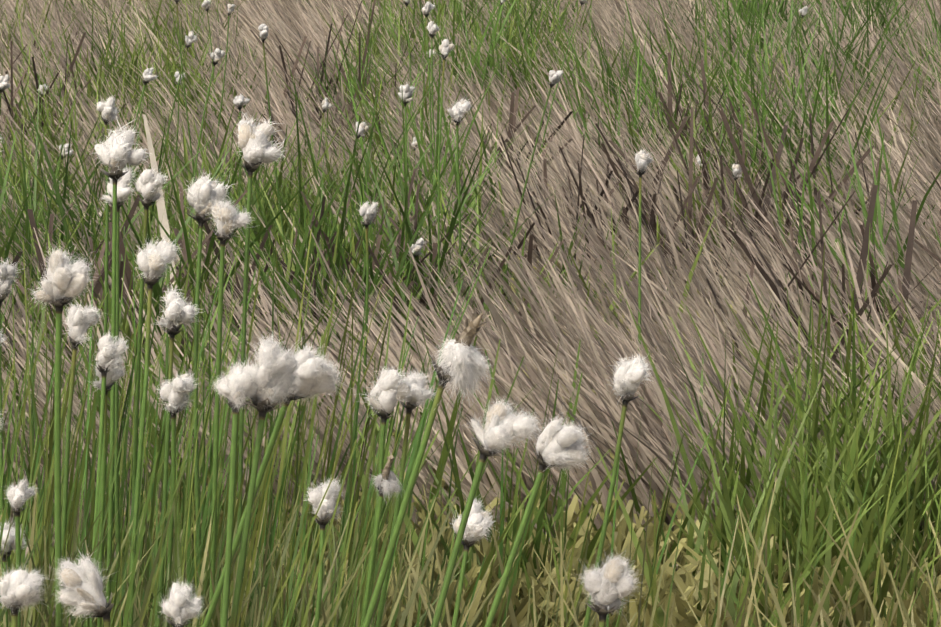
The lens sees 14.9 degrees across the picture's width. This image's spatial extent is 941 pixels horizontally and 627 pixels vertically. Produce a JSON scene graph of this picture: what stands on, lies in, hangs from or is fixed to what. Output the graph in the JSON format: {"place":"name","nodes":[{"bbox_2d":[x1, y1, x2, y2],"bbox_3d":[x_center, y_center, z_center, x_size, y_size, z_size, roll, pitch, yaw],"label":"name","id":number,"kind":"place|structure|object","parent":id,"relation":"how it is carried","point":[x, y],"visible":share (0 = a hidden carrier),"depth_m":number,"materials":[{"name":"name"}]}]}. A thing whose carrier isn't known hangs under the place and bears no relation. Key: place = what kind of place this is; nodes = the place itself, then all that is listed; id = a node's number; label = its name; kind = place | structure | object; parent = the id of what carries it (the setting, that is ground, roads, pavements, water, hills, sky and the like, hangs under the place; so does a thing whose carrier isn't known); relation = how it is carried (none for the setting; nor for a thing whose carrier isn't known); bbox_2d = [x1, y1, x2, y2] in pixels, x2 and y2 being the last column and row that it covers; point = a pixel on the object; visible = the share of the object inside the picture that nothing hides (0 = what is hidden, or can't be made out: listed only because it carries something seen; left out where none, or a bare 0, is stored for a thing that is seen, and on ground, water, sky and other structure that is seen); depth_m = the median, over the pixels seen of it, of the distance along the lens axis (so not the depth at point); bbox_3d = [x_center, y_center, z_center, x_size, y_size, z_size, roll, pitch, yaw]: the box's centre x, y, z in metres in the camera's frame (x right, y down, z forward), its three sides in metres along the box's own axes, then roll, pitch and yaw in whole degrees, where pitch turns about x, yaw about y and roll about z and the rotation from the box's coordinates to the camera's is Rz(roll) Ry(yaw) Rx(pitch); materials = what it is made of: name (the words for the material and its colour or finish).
{"place":"outdoors","nodes":[
{"label":"outdoors","id":0,"kind":"place"},
{"bbox_2d":[0,137,3,622],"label":"cotton grass","id":1,"kind":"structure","parent":0,"point":[0,594],"depth_m":1.66,"materials":[{"name":"plant"}]},
{"bbox_2d":[0,331,8,345],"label":"cotton grass","id":2,"kind":"structure","parent":0,"point":[2,339],"depth_m":1.50,"materials":[{"name":"white plant"}]},
{"bbox_2d":[0,257,20,578],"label":"cotton grass","id":3,"kind":"structure","parent":0,"point":[8,272],"depth_m":1.71,"materials":[{"name":"plant"}]},
{"bbox_2d":[0,514,29,626],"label":"cotton grass","id":4,"kind":"structure","parent":0,"point":[10,543],"depth_m":1.50,"materials":[{"name":"white plant"}]},
{"bbox_2d":[3,477,40,626],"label":"cotton grass","id":5,"kind":"structure","parent":0,"point":[19,495],"depth_m":1.40,"materials":[{"name":"white plant"}]},
{"bbox_2d":[0,563,48,626],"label":"cotton grass","id":6,"kind":"structure","parent":0,"point":[20,587],"depth_m":1.15,"materials":[{"name":"white plant"}]},
{"bbox_2d":[27,242,98,626],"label":"cotton grass","id":7,"kind":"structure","parent":0,"point":[64,282],"depth_m":1.15,"materials":[{"name":"white plant"}]},
{"bbox_2d":[51,546,113,626],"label":"cotton grass","id":8,"kind":"structure","parent":0,"point":[83,592],"depth_m":1.15,"materials":[{"name":"white plant"}]},
{"bbox_2d":[61,300,105,608],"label":"cotton grass","id":9,"kind":"structure","parent":0,"point":[80,321],"depth_m":1.50,"materials":[{"name":"plant"}]},
{"bbox_2d":[90,357,127,626],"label":"cotton grass","id":10,"kind":"structure","parent":0,"point":[110,379],"depth_m":1.53,"materials":[{"name":"green plant"}]},
{"bbox_2d":[97,166,136,626],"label":"cotton grass","id":11,"kind":"structure","parent":0,"point":[124,190],"depth_m":1.71,"materials":[{"name":"white plant"}]},
{"bbox_2d":[89,112,152,600],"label":"cotton grass","id":12,"kind":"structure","parent":0,"point":[116,153],"depth_m":1.62,"materials":[{"name":"white plant"}]},
{"bbox_2d":[129,165,168,579],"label":"cotton grass","id":13,"kind":"structure","parent":0,"point":[148,183],"depth_m":1.71,"materials":[{"name":"plant"}]},
{"bbox_2d":[128,231,180,626],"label":"cotton grass","id":14,"kind":"structure","parent":0,"point":[152,260],"depth_m":1.50,"materials":[{"name":"white plant"}]},
{"bbox_2d":[151,284,202,626],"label":"cotton grass","id":15,"kind":"structure","parent":0,"point":[178,311],"depth_m":1.60,"materials":[{"name":"plant"}]},
{"bbox_2d":[159,574,203,626],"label":"cotton grass","id":16,"kind":"structure","parent":0,"point":[181,606],"depth_m":1.17,"materials":[{"name":"white plant"}]},
{"bbox_2d":[183,164,236,624],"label":"cotton grass","id":17,"kind":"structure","parent":0,"point":[201,190],"depth_m":1.62,"materials":[{"name":"white plant"}]},
{"bbox_2d":[194,194,252,626],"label":"cotton grass","id":18,"kind":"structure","parent":0,"point":[227,219],"depth_m":1.43,"materials":[{"name":"plant"}]},
{"bbox_2d":[210,361,258,626],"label":"cotton grass","id":19,"kind":"structure","parent":0,"point":[236,387],"depth_m":1.15,"materials":[{"name":"white plant"}]},
{"bbox_2d":[234,112,287,623],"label":"cotton grass","id":20,"kind":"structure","parent":0,"point":[257,148],"depth_m":1.65,"materials":[{"name":"white plant"}]},
{"bbox_2d":[223,326,315,626],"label":"cotton grass","id":21,"kind":"structure","parent":0,"point":[275,368],"depth_m":1.15,"materials":[{"name":"white plant"}]},
{"bbox_2d":[304,472,345,626],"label":"cotton grass","id":22,"kind":"structure","parent":0,"point":[326,509],"depth_m":1.40,"materials":[{"name":"white plant"}]},
{"bbox_2d":[358,200,379,397],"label":"cotton grass","id":23,"kind":"structure","parent":0,"point":[367,212],"depth_m":2.40,"materials":[{"name":"plant"}]},
{"bbox_2d":[360,454,401,626],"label":"cotton grass","id":24,"kind":"structure","parent":0,"point":[386,480],"depth_m":1.40,"materials":[{"name":"green plant"}]},
{"bbox_2d":[354,362,419,604],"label":"cotton grass","id":25,"kind":"structure","parent":0,"point":[390,389],"depth_m":1.45,"materials":[{"name":"white plant"}]},
{"bbox_2d":[0,0,807,347],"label":"cotton grass","id":26,"kind":"structure","parent":0,"point":[432,28],"depth_m":3.29,"materials":[{"name":"green plant"}]},
{"bbox_2d":[1,0,937,626],"bbox_3d":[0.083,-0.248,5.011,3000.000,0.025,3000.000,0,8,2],"label":"ground","id":27,"kind":"structure","parent":0,"point":[589,126],"depth_m":5.42,"materials":[{"name":"brown soil"}]},
{"bbox_2d":[0,410,7,437],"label":"cotton grass","id":28,"kind":"structure","parent":27,"relation":"on","point":[1,424],"depth_m":1.22,"materials":[{"name":"plant"}]},
{"bbox_2d":[95,94,120,541],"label":"cotton grass","id":29,"kind":"structure","parent":27,"relation":"on","point":[107,108],"depth_m":2.21,"materials":[{"name":"plant"}]},
{"bbox_2d":[86,332,133,626],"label":"cotton grass","id":30,"kind":"structure","parent":27,"relation":"on","point":[108,355],"depth_m":1.50,"materials":[{"name":"white plant"}]},
{"bbox_2d":[154,369,197,626],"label":"cotton grass","id":31,"kind":"structure","parent":27,"relation":"on","point":[175,391],"depth_m":1.50,"materials":[{"name":"white plant"}]},
{"bbox_2d":[202,340,347,626],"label":"cotton grass","id":32,"kind":"structure","parent":27,"relation":"on","point":[321,377],"depth_m":1.17,"materials":[{"name":"white plant"}]},
{"bbox_2d":[375,368,436,626],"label":"cotton grass","id":33,"kind":"structure","parent":27,"relation":"on","point":[412,400],"depth_m":1.46,"materials":[{"name":"plant"}]},
{"bbox_2d":[362,304,495,626],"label":"cotton grass","id":34,"kind":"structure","parent":27,"relation":"on","point":[462,364],"depth_m":1.15,"materials":[{"name":"plant"}]},
{"bbox_2d":[0,0,940,626],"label":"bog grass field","id":35,"kind":"structure","parent":27,"relation":"on","point":[824,274],"depth_m":3.01,"materials":[{"name":"green plant"}]},
{"bbox_2d":[65,114,176,289],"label":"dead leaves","id":36,"kind":"object","parent":35,"relation":"on","point":[161,207],"visible":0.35,"depth_m":2.84,"materials":[{"name":"beige plant"}]},
{"bbox_2d":[447,93,471,332],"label":"cotton grass","id":37,"kind":"structure","parent":35,"relation":"on","point":[458,110],"depth_m":2.80,"materials":[{"name":"plant"}]},
{"bbox_2d":[0,217,940,626],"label":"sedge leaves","id":38,"kind":"object","parent":35,"relation":"on","point":[290,601],"visible":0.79,"depth_m":1.74,"materials":[{"name":"green plant"}]},
{"bbox_2d":[633,147,655,349],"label":"cotton grass","id":39,"kind":"structure","parent":35,"relation":"on","point":[643,160],"depth_m":2.60,"materials":[{"name":"plant"}]},
{"bbox_2d":[431,395,549,626],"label":"cotton grass","id":40,"kind":"structure","parent":27,"relation":"on","point":[504,427],"depth_m":1.15,"materials":[{"name":"white plant"}]},
{"bbox_2d":[484,412,596,626],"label":"cotton grass","id":41,"kind":"structure","parent":27,"relation":"on","point":[558,445],"depth_m":1.20,"materials":[{"name":"white plant"}]},
{"bbox_2d":[583,352,652,626],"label":"cotton grass","id":42,"kind":"structure","parent":27,"relation":"on","point":[629,375],"depth_m":1.46,"materials":[{"name":"plant"}]},
{"bbox_2d":[450,499,499,626],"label":"cotton grass","id":43,"kind":"structure","parent":0,"point":[479,522],"depth_m":1.40,"materials":[{"name":"white plant"}]},
{"bbox_2d":[573,544,643,626],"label":"cotton grass","id":44,"kind":"structure","parent":0,"point":[609,584],"depth_m":1.18,"materials":[{"name":"white plant"}]}
]}

